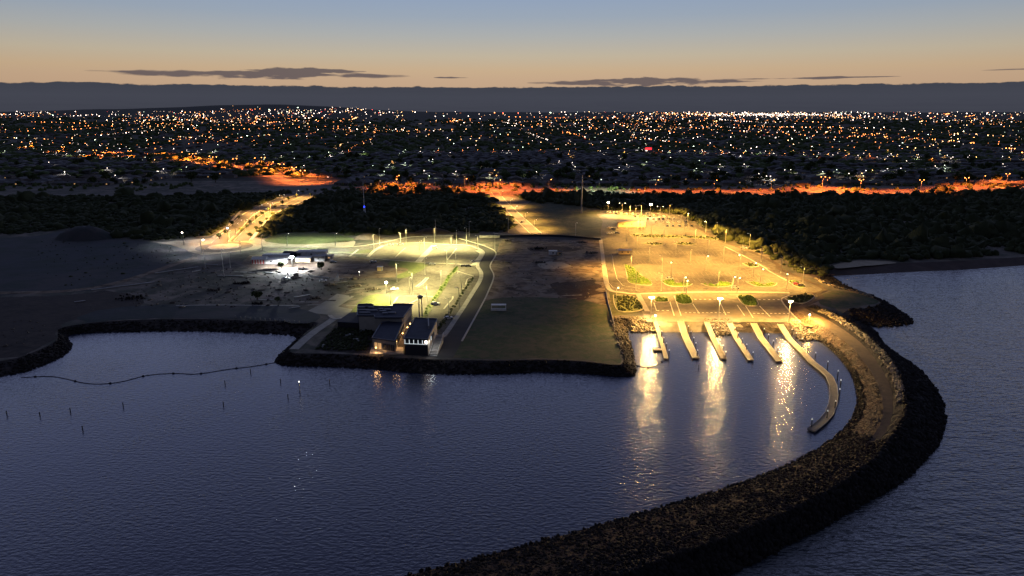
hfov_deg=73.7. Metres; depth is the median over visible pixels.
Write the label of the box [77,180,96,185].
house
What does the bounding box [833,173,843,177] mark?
house
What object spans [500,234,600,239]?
site fence
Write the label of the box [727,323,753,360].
jetty
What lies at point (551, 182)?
house
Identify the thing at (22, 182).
house
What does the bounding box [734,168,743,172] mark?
tree
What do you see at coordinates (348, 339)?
yard planting
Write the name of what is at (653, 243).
planted island
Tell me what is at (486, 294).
kerb
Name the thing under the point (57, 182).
house
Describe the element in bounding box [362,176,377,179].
house
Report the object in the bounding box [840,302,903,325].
headland bank
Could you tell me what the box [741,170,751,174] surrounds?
house
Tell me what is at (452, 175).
house
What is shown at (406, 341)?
window
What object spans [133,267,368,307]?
debris
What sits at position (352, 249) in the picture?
road
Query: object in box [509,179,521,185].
house
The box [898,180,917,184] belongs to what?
house
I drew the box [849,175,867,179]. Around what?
house
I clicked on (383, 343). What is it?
window frame
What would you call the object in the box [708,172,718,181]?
tree
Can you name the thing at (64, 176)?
house
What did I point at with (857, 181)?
house
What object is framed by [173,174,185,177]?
house
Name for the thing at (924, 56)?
sky
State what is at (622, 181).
house
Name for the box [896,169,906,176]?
tree
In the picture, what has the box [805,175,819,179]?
house
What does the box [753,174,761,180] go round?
tree
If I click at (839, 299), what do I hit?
headland grass
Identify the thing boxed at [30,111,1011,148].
city lights
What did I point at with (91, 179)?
tree
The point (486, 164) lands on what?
tree
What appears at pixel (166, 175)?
house
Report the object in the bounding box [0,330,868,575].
harbour water
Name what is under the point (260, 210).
kerb
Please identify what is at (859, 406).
toe rocks
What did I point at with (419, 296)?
viewing mast
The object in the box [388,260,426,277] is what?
yellow verge
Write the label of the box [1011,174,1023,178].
house
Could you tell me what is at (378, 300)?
lit lawn
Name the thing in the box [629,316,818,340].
ramp rocks
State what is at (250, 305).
dirt track
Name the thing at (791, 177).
house
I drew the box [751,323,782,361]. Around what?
jetty
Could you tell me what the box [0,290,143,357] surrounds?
spit ground
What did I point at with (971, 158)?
tree
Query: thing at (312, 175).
house
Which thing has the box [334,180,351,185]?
house
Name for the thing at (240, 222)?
road
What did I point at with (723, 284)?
planted island
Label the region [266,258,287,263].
site shed
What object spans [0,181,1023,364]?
ground
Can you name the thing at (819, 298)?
footpath
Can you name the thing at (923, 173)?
tree
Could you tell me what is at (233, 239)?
road median
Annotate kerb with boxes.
[226,190,308,242]
[236,192,310,237]
[300,235,452,246]
[367,246,382,256]
[369,258,474,265]
[383,242,479,249]
[459,238,496,340]
[472,250,483,264]
[726,247,785,279]
[781,295,800,321]
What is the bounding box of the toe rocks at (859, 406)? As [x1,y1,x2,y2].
[405,330,865,575]
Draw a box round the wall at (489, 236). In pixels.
[479,235,499,237]
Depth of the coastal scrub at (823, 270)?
430.98 m
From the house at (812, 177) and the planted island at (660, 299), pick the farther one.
the house at (812, 177)
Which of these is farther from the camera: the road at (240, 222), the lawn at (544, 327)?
the road at (240, 222)
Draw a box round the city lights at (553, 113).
[3,109,1015,148]
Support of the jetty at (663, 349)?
in the harbour water at (347, 471)
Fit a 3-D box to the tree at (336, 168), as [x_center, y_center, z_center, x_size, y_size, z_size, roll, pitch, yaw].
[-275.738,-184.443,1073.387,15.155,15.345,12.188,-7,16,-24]
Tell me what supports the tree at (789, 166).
on the terrain at (223, 113)
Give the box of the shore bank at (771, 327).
[0,317,807,376]
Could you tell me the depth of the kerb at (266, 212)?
672.09 m
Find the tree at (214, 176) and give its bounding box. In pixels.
[210,173,220,181]
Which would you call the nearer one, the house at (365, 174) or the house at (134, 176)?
the house at (134, 176)
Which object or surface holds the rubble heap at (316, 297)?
on the ground at (168, 287)
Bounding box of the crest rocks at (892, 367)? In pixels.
[818,309,904,402]
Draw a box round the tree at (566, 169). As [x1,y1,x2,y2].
[560,166,570,173]
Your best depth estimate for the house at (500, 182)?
936.55 m
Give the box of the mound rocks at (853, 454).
[416,430,893,575]
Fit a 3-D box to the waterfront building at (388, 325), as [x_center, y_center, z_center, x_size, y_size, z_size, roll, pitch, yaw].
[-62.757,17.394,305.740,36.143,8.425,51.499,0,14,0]
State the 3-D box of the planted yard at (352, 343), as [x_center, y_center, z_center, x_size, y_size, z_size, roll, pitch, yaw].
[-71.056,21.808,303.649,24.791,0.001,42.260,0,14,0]
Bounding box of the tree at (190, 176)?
[186,173,196,180]
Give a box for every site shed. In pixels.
[251,256,268,263]
[262,253,289,258]
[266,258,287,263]
[283,251,300,257]
[295,256,311,261]
[296,250,327,255]
[312,255,325,260]
[321,254,333,259]
[377,266,382,270]
[549,250,556,254]
[617,221,645,226]
[618,249,631,253]
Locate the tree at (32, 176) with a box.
[27,173,39,179]
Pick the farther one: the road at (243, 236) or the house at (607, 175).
the house at (607, 175)
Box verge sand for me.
[259,241,354,247]
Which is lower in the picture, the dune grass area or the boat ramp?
the boat ramp
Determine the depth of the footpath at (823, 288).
441.87 m
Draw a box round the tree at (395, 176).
[392,173,400,178]
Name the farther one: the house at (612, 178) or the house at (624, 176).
the house at (624, 176)
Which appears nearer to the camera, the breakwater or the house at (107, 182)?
the breakwater
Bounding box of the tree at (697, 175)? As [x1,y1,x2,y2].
[692,173,702,178]
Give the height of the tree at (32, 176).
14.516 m
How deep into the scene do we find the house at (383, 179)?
975.63 m
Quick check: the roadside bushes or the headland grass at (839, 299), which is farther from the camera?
the roadside bushes
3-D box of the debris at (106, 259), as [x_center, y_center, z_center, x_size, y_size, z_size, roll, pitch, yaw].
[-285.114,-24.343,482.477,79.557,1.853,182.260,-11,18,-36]
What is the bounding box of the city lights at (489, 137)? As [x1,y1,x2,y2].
[0,113,1010,145]
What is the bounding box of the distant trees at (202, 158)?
[0,116,1023,177]
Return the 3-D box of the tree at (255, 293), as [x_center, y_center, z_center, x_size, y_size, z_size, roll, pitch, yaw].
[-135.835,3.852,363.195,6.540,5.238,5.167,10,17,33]
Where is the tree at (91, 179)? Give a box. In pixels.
[87,176,96,181]
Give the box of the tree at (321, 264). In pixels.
[317,262,324,269]
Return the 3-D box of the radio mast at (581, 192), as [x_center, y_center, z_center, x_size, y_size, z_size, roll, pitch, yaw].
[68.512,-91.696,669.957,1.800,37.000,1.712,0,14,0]
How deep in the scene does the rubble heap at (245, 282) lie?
397.73 m
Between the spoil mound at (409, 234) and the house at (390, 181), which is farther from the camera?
the house at (390, 181)
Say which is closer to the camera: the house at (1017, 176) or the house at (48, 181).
the house at (48, 181)
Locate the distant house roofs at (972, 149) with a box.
[0,129,1023,155]
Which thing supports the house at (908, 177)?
on the terrain at (223, 113)
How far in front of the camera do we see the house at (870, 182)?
936.90 m
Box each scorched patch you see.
[527,246,580,251]
[550,281,605,299]
[568,279,598,288]
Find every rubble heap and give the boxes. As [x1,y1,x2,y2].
[115,293,145,300]
[206,287,220,290]
[233,281,249,284]
[306,296,321,299]
[364,287,380,290]
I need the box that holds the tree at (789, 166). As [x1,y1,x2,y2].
[785,163,794,170]
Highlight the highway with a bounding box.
[10,140,296,183]
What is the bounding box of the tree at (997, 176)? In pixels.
[991,173,1002,180]
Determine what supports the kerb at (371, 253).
on the ground at (168, 287)
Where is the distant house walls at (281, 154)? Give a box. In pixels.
[0,130,1023,174]
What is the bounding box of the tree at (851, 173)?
[847,170,856,176]
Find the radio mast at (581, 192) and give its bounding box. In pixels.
[581,176,582,212]
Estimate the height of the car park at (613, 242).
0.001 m
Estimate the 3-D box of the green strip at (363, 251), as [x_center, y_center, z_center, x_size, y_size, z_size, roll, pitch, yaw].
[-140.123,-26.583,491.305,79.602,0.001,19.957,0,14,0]
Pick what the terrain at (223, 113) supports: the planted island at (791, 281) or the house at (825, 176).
the house at (825, 176)
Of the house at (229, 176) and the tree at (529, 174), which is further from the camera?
the house at (229, 176)
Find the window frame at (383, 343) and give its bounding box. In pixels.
[383,343,394,351]
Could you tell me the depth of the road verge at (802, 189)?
893.17 m
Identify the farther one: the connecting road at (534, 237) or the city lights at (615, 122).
the city lights at (615, 122)
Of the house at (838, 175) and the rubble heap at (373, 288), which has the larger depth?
the house at (838, 175)
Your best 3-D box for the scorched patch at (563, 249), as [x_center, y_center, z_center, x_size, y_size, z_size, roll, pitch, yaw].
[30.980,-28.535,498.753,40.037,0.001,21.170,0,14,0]
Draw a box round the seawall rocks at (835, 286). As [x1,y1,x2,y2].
[814,277,873,297]
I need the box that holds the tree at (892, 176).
[884,173,896,180]
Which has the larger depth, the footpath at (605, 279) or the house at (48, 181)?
the house at (48, 181)
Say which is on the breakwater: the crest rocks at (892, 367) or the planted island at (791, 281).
the crest rocks at (892, 367)
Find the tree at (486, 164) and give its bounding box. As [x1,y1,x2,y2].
[483,161,490,167]
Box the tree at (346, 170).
[341,168,350,177]
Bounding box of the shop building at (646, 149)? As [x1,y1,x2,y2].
[633,148,651,151]
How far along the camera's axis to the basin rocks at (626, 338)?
308.00 m
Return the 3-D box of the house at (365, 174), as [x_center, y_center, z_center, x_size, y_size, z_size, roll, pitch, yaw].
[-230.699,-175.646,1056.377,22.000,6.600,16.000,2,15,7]
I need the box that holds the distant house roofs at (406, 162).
[0,150,1023,172]
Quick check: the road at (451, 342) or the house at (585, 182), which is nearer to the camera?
the road at (451, 342)
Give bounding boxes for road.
[0,186,1023,195]
[195,242,252,251]
[197,248,276,257]
[212,195,290,242]
[235,197,307,240]
[257,235,462,251]
[437,236,494,357]
[457,235,598,240]
[487,193,527,233]
[492,192,539,233]
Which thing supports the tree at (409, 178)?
on the ground at (168, 287)
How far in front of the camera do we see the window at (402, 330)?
296.59 m
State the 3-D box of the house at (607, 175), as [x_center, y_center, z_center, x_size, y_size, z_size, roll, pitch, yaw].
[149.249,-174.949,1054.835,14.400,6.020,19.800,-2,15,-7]
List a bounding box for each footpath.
[211,194,286,237]
[250,198,309,239]
[437,248,484,337]
[599,239,788,293]
[636,294,649,310]
[679,217,827,295]
[799,293,823,307]
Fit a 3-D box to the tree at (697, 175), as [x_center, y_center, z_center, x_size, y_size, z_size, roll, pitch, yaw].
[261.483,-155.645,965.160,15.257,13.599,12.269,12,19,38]
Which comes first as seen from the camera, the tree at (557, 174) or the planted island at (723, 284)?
the planted island at (723, 284)
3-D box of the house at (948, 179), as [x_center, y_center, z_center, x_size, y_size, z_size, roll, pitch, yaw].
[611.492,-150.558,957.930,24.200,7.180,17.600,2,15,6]
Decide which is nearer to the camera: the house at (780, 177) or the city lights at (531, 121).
the house at (780, 177)
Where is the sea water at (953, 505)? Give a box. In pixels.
[731,265,1023,575]
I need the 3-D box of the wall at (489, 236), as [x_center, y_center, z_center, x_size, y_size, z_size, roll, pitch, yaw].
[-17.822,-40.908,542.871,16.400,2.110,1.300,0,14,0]
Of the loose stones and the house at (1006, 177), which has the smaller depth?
the loose stones
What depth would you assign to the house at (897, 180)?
958.15 m
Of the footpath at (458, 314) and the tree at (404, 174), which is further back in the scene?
the tree at (404, 174)
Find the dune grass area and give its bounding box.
[520,201,602,236]
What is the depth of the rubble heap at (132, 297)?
365.82 m
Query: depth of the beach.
448.94 m
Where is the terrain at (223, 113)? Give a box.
[0,104,1023,180]
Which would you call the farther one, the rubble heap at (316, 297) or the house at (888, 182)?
the house at (888, 182)
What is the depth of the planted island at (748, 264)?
444.87 m
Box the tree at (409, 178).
[407,176,414,181]
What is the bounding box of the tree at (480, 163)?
[476,161,484,166]
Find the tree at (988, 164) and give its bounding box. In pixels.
[985,161,994,167]
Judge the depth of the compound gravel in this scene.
439.52 m
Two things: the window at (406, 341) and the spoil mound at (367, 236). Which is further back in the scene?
the spoil mound at (367, 236)
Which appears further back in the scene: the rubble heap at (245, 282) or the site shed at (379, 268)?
the site shed at (379, 268)
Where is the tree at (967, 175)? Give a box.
[962,172,972,177]
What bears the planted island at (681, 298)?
on the car park at (613, 242)
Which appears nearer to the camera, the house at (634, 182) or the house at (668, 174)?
the house at (634, 182)
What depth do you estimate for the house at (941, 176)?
1021.52 m
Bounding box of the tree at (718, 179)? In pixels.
[714,176,721,181]
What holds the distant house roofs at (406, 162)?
on the terrain at (223, 113)
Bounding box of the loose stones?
[794,312,882,440]
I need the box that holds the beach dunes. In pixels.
[833,260,895,267]
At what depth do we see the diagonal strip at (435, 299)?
372.84 m
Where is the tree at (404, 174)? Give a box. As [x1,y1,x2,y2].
[399,171,408,176]
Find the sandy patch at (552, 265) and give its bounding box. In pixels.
[538,262,570,268]
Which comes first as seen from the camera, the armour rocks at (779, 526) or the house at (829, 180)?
the armour rocks at (779, 526)
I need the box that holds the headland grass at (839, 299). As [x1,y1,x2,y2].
[817,291,877,306]
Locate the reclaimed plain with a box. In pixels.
[0,231,192,294]
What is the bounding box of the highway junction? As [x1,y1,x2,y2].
[282,181,336,196]
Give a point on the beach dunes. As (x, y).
(857, 263)
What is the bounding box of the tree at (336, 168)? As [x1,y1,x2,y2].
[332,166,340,174]
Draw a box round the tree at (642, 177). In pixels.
[638,175,646,180]
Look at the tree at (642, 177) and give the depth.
971.49 m
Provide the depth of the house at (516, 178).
983.59 m
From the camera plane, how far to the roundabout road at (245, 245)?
504.07 m
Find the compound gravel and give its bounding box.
[241,254,407,277]
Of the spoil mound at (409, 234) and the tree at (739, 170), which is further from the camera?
the tree at (739, 170)
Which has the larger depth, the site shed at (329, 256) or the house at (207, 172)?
the house at (207, 172)
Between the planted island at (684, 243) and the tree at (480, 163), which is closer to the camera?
the planted island at (684, 243)
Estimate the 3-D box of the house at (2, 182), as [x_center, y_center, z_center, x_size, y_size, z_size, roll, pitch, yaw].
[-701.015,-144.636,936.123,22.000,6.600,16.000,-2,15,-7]
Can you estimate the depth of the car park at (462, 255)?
482.85 m
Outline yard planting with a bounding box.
[315,326,372,350]
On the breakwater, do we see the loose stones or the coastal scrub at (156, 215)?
the loose stones
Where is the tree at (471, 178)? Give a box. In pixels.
[466,175,476,184]
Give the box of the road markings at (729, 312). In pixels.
[657,299,788,313]
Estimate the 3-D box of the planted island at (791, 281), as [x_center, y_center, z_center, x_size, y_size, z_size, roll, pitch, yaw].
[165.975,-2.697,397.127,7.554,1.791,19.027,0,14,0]
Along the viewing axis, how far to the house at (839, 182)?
932.51 m
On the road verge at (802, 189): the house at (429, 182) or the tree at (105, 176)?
the house at (429, 182)
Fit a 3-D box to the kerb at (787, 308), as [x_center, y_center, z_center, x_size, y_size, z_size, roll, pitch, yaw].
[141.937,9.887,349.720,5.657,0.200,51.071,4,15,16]
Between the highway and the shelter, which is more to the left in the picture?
the highway
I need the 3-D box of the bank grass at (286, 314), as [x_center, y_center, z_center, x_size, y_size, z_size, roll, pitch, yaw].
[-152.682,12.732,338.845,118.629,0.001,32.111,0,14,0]
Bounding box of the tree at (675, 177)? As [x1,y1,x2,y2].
[670,175,680,180]
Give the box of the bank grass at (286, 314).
[77,305,319,322]
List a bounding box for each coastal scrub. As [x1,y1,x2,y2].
[0,187,291,239]
[256,183,517,237]
[513,187,685,214]
[671,186,1023,265]
[782,263,833,275]
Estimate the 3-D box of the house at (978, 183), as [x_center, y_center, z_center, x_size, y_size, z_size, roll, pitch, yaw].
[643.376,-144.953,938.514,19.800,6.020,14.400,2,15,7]
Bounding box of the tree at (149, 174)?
[145,171,152,177]
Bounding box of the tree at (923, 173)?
[919,170,929,178]
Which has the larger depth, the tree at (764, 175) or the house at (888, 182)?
the tree at (764, 175)
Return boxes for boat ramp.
[658,322,707,331]
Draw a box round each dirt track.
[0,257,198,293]
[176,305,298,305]
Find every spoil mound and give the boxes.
[55,225,111,240]
[353,233,382,239]
[396,232,422,235]
[414,228,451,233]
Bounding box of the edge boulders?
[609,316,645,357]
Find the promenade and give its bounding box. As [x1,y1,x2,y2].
[290,318,336,348]
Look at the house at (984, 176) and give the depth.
1020.99 m
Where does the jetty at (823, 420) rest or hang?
in the harbour water at (347, 471)
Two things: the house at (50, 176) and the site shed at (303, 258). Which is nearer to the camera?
the site shed at (303, 258)
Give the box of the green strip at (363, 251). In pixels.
[267,248,372,253]
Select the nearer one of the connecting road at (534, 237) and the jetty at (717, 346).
the jetty at (717, 346)
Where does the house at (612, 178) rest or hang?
on the terrain at (223, 113)
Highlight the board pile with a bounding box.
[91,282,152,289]
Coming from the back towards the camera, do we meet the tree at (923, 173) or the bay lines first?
the tree at (923, 173)
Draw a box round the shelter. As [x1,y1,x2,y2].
[491,304,505,310]
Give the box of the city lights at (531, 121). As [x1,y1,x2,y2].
[5,108,1017,144]
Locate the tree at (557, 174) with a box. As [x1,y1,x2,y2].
[552,171,561,179]
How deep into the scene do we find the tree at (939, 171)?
1042.49 m
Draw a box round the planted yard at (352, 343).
[314,323,374,352]
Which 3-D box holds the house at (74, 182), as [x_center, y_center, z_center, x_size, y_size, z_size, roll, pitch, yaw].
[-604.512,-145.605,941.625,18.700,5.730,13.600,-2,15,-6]
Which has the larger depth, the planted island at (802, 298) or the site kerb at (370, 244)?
the site kerb at (370, 244)
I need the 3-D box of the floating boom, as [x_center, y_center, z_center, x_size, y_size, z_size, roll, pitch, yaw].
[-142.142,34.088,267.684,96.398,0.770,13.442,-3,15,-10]
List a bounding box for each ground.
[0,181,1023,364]
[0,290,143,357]
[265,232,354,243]
[782,300,818,326]
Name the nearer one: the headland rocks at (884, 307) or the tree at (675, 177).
the headland rocks at (884, 307)
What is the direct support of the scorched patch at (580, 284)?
on the scorched patch at (567, 288)
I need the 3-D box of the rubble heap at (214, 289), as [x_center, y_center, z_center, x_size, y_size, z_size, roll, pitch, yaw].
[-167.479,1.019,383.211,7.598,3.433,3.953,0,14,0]
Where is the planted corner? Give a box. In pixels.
[609,292,645,314]
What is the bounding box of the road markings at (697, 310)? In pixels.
[654,296,770,316]
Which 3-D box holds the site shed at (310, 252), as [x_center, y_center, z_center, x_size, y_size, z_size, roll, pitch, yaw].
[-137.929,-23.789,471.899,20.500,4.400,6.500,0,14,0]
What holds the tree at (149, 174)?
on the terrain at (223, 113)
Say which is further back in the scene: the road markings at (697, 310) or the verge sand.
the verge sand
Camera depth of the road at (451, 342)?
345.86 m
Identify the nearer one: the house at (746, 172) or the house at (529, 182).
the house at (529, 182)
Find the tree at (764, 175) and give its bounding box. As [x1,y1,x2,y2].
[761,172,769,179]
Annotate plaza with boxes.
[309,294,353,317]
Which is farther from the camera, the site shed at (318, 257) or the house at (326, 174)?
the house at (326, 174)
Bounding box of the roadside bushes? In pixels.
[0,181,1021,190]
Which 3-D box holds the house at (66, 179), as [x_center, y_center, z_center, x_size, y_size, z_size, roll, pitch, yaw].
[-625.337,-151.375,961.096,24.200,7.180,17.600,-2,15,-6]
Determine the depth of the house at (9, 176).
1024.64 m
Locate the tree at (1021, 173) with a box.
[1018,171,1023,178]
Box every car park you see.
[367,243,478,264]
[379,265,478,334]
[596,213,821,294]
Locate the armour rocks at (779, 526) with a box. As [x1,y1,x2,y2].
[611,305,947,575]
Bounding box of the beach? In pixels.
[806,257,1023,277]
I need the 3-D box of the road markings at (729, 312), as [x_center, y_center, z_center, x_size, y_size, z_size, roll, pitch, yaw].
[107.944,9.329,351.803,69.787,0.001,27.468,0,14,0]
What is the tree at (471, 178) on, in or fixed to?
on the ground at (168, 287)
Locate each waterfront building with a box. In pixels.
[337,303,412,354]
[403,317,443,355]
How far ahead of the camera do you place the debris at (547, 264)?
439.71 m
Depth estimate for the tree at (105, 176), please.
968.73 m
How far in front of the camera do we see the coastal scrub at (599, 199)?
744.10 m
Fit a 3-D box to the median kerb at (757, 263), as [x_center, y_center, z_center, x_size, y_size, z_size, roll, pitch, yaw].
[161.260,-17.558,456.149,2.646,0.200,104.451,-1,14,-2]
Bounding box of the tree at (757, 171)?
[752,169,759,174]
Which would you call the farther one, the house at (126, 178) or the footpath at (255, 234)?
the house at (126, 178)
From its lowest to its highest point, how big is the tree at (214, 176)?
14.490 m
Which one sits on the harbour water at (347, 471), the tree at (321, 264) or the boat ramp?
the boat ramp
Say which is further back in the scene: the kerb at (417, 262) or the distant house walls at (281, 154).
the distant house walls at (281, 154)
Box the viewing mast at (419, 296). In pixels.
[417,295,422,316]
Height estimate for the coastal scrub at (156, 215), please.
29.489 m
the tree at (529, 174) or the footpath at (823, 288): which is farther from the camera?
the tree at (529, 174)
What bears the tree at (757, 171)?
on the terrain at (223, 113)
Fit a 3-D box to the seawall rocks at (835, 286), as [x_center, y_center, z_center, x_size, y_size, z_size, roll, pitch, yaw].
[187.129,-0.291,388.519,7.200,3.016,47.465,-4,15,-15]
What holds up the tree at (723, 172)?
on the terrain at (223, 113)
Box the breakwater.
[410,306,938,575]
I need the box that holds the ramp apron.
[641,293,795,321]
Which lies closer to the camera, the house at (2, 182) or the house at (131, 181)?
the house at (2, 182)
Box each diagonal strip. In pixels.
[415,245,436,261]
[420,268,458,317]
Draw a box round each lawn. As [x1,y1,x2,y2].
[352,294,396,311]
[453,297,620,363]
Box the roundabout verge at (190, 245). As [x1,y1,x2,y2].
[156,235,265,254]
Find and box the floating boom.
[21,362,275,383]
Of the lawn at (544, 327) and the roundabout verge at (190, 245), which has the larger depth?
the roundabout verge at (190, 245)
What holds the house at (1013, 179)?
on the road verge at (802, 189)
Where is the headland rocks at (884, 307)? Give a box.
[817,275,913,327]
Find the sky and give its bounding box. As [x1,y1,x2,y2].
[0,0,1023,112]
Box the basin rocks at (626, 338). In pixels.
[612,317,645,368]
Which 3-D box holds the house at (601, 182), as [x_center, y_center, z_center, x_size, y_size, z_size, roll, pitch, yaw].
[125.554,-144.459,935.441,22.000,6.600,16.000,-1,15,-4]
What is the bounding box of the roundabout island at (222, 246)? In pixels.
[208,244,240,249]
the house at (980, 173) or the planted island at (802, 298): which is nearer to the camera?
the planted island at (802, 298)
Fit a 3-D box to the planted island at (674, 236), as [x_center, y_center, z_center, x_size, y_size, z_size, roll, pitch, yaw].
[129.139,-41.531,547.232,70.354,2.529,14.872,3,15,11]
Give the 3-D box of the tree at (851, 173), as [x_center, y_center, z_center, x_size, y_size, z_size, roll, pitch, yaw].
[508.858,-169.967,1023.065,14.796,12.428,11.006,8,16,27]
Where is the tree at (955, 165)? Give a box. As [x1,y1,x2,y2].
[951,162,959,168]
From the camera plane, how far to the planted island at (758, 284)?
395.30 m
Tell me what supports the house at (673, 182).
on the ground at (168, 287)
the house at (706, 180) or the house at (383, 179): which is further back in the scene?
the house at (383, 179)
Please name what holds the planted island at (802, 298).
on the ground at (168, 287)
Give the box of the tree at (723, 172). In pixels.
[718,170,726,174]
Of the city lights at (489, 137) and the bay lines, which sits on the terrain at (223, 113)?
the city lights at (489, 137)
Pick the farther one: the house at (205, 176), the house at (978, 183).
the house at (205, 176)
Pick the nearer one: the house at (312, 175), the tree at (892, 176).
the tree at (892, 176)
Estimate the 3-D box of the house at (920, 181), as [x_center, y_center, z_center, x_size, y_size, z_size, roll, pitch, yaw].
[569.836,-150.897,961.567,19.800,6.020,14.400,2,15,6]
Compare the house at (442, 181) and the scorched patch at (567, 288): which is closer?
the scorched patch at (567, 288)
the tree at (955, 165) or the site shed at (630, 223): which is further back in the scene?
the tree at (955, 165)
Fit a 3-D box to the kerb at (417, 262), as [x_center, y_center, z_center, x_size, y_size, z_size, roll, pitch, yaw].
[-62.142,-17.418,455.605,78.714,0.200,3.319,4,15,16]
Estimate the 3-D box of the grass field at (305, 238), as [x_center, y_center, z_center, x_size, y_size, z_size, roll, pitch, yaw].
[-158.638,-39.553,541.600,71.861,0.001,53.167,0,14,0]
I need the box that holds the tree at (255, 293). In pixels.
[251,290,262,299]
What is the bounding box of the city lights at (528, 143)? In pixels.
[72,111,1011,147]
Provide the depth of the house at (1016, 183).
930.12 m
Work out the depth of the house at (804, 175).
1037.88 m
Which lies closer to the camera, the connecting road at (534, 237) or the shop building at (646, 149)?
the connecting road at (534, 237)
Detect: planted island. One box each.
[613,295,643,311]
[624,264,651,284]
[629,234,718,239]
[641,242,663,244]
[654,296,668,301]
[661,279,692,286]
[672,242,695,244]
[675,293,692,304]
[701,281,732,286]
[737,294,758,305]
[742,262,758,266]
[747,281,776,286]
[785,292,814,303]
[788,280,804,287]
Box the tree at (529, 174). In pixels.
[524,170,533,178]
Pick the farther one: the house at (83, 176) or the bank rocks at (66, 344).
the house at (83, 176)
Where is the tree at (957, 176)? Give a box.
[952,171,961,184]
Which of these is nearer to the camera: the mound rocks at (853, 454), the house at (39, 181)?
the mound rocks at (853, 454)
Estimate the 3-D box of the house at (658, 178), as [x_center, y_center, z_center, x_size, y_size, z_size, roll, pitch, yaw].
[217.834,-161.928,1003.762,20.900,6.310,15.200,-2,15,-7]
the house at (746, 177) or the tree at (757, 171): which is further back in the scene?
the tree at (757, 171)
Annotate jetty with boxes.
[652,321,669,358]
[677,321,699,358]
[704,322,726,359]
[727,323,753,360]
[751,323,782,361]
[777,324,841,431]
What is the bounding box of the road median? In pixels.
[231,194,300,241]
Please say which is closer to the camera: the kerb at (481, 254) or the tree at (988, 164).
the kerb at (481, 254)
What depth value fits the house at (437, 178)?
982.89 m
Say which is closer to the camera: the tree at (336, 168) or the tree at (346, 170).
the tree at (346, 170)
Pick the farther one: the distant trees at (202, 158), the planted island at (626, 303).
the distant trees at (202, 158)
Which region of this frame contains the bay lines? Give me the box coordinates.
[638,251,769,281]
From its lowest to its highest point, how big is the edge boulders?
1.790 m
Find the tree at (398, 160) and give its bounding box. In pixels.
[395,157,403,162]
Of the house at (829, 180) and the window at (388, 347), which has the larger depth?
the house at (829, 180)
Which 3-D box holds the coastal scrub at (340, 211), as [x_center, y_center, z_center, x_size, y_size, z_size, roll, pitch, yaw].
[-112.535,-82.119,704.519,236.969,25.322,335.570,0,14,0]
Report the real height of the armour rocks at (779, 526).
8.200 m
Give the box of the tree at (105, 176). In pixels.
[100,174,110,178]
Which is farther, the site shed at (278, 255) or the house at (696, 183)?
the house at (696, 183)
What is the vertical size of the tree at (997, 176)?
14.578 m
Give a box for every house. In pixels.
[0,180,10,184]
[2,174,15,178]
[9,180,28,184]
[28,180,46,184]
[35,179,53,183]
[42,175,56,178]
[51,181,65,184]
[54,175,76,178]
[57,178,72,181]
[65,180,80,184]
[70,178,86,180]
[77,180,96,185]
[79,174,97,177]
[97,180,113,184]
[101,178,123,182]
[118,177,132,180]
[125,178,142,183]
[126,175,141,177]
[152,175,164,179]
[154,173,169,177]
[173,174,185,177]
[200,170,215,173]
[200,174,211,177]
[214,170,228,174]
[222,174,237,177]
[307,173,318,176]
[318,172,335,176]
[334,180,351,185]
[352,179,366,185]
[355,172,369,176]
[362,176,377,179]
[365,180,380,184]
[374,177,389,181]
[382,180,398,184]
[405,180,419,184]
[414,175,428,179]
[422,180,434,184]
[428,177,442,179]
[439,179,452,183]
[447,173,456,177]
[452,181,465,184]
[454,178,468,181]
[459,173,470,177]
[476,181,489,184]
[477,176,492,181]
[493,181,505,184]
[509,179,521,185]
[510,176,521,180]
[522,180,539,185]
[544,179,562,184]
[576,180,591,185]
[595,180,611,184]
[603,173,611,176]
[608,176,622,180]
[614,178,629,183]
[620,174,633,178]
[628,179,647,185]
[644,173,660,177]
[647,180,662,185]
[652,176,666,180]
[661,179,680,184]
[663,172,675,176]
[676,172,688,175]
[689,181,703,184]
[696,179,712,183]
[719,180,737,184]
[733,179,745,183]
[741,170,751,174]
[741,176,753,179]
[753,179,767,182]
[769,178,784,183]
[771,175,785,179]
[788,174,798,179]
[792,180,810,185]
[800,173,813,177]
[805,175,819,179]
[819,174,835,178]
[822,178,836,182]
[831,180,848,184]
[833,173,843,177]
[846,179,866,184]
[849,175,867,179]
[860,172,878,177]
[864,180,878,184]
[869,179,884,182]
[871,175,883,179]
[881,180,898,184]
[889,178,904,182]
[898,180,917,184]
[901,175,914,178]
[905,173,919,176]
[911,179,924,183]
[930,180,949,184]
[934,175,948,178]
[937,178,957,181]
[949,181,964,184]
[971,180,988,184]
[973,172,986,174]
[976,174,990,178]
[986,180,1003,184]
[1000,175,1012,178]
[1005,181,1023,185]
[1007,178,1019,181]
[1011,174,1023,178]
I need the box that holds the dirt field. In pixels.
[485,238,609,304]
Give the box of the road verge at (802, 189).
[341,184,1020,194]
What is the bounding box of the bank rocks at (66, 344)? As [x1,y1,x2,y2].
[0,318,646,376]
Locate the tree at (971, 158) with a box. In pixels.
[967,156,975,161]
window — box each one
[383,344,393,350]
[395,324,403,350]
[405,339,425,343]
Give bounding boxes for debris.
[38,241,179,285]
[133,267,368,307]
[497,240,604,298]
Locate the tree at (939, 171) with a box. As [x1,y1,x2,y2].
[935,169,944,174]

